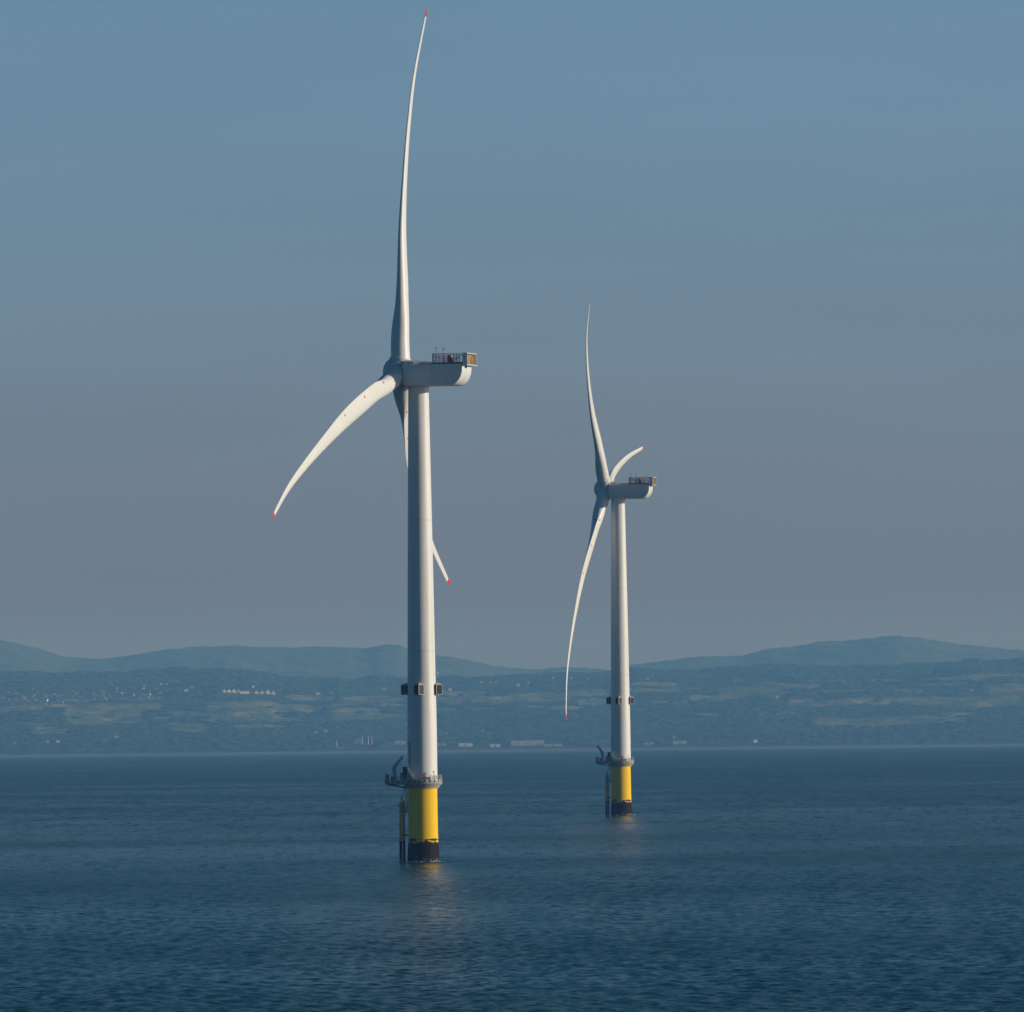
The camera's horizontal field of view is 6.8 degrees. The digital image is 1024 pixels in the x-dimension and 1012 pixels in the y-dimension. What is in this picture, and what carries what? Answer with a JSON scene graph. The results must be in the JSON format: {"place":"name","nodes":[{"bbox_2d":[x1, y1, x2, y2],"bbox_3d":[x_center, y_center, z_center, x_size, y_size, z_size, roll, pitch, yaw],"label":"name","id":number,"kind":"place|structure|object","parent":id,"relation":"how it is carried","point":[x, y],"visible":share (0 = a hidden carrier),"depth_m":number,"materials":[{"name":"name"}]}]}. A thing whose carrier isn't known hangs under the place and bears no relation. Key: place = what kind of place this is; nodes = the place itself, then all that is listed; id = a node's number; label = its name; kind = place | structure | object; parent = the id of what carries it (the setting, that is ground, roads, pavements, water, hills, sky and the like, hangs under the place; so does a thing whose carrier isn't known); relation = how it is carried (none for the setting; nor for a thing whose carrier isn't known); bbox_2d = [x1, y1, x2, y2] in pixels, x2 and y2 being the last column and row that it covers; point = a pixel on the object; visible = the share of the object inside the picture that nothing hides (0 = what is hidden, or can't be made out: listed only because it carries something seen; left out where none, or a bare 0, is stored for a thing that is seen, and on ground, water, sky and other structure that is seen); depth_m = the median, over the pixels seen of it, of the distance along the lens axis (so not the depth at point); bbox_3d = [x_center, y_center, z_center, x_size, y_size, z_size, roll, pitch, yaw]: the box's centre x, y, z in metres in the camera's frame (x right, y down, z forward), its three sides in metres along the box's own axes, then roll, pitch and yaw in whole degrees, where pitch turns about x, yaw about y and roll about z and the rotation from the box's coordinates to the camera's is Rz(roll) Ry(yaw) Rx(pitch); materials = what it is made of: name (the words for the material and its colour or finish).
{"place":"outdoors","nodes":[
{"label":"outdoors","id":0,"kind":"place"},
{"bbox_2d":[0,746,1023,1011],"bbox_3d":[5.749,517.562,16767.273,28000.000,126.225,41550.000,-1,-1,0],"label":"sea","id":1,"kind":"structure","parent":0,"point":[812,880],"depth_m":1654.91,"materials":[{"name":"liquid"}]},
{"bbox_2d":[272,10,476,861],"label":"wind turbine","id":2,"kind":"object","parent":1,"relation":"in","point":[406,380],"visible":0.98,"depth_m":1949.48,"materials":[{"name":"white metal"}]},
{"bbox_2d":[566,303,655,814],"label":"wind turbine","id":3,"kind":"object","parent":1,"relation":"in","point":[619,761],"visible":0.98,"depth_m":2932.50,"materials":[{"name":"white metal"}]},
{"bbox_2d":[0,635,1023,754],"bbox_3d":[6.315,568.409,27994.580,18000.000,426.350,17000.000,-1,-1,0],"label":"hills","id":4,"kind":"structure","parent":0,"point":[341,662],"depth_m":23145.78,"materials":[{"name":"plant"}]},
{"bbox_2d":[354,739,361,743],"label":"plant building","id":5,"kind":"structure","parent":4,"relation":"on","point":[357,741],"depth_m":20212.83,"materials":[{"name":"brick"}]},
{"bbox_2d":[394,740,405,743],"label":"plant building","id":6,"kind":"structure","parent":4,"relation":"on","point":[399,741],"depth_m":20214.25,"materials":[{"name":"tile"}]},
{"bbox_2d":[458,743,472,745],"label":"shore shed","id":7,"kind":"structure","parent":4,"relation":"on","point":[465,744],"depth_m":20212.65,"materials":[{"name":"stone"}]},
{"bbox_2d":[490,744,499,746],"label":"shore shed","id":8,"kind":"structure","parent":4,"relation":"on","point":[494,745],"depth_m":20213.13,"materials":[{"name":"stone"}]},
{"bbox_2d":[0,657,1023,752],"bbox_3d":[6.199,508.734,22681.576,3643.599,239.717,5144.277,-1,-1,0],"label":"woodland","id":9,"kind":"object","parent":4,"relation":"on","point":[985,719],"visible":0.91,"depth_m":21916.63,"materials":[{"name":"green plant"}]},
{"bbox_2d":[511,740,543,745],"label":"shore shed","id":10,"kind":"structure","parent":4,"relation":"on","point":[527,743],"depth_m":20233.25,"materials":[{"name":"stone"}]},
{"bbox_2d":[544,744,561,745],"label":"shore shed","id":11,"kind":"structure","parent":4,"relation":"on","point":[552,744],"depth_m":20225.11,"materials":[{"name":"stone"}]},
{"bbox_2d":[644,742,653,744],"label":"shore shed","id":12,"kind":"structure","parent":4,"relation":"on","point":[648,743],"depth_m":20237.23,"materials":[{"name":"tile"}]},
{"bbox_2d":[672,741,686,743],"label":"shore shed","id":13,"kind":"structure","parent":4,"relation":"on","point":[679,742],"depth_m":20236.53,"materials":[{"name":"stone"}]},
{"bbox_2d":[0,744,1023,756],"bbox_3d":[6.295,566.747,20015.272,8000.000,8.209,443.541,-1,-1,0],"label":"beach","id":14,"kind":"structure","parent":0,"point":[516,750],"depth_m":20069.39,"materials":[{"name":"beige sand"}]},
{"bbox_2d":[0,0,1023,669],"label":"sky","id":15,"kind":"structure","parent":0,"point":[791,232],"materials":[{"name":"blue"}]}
]}

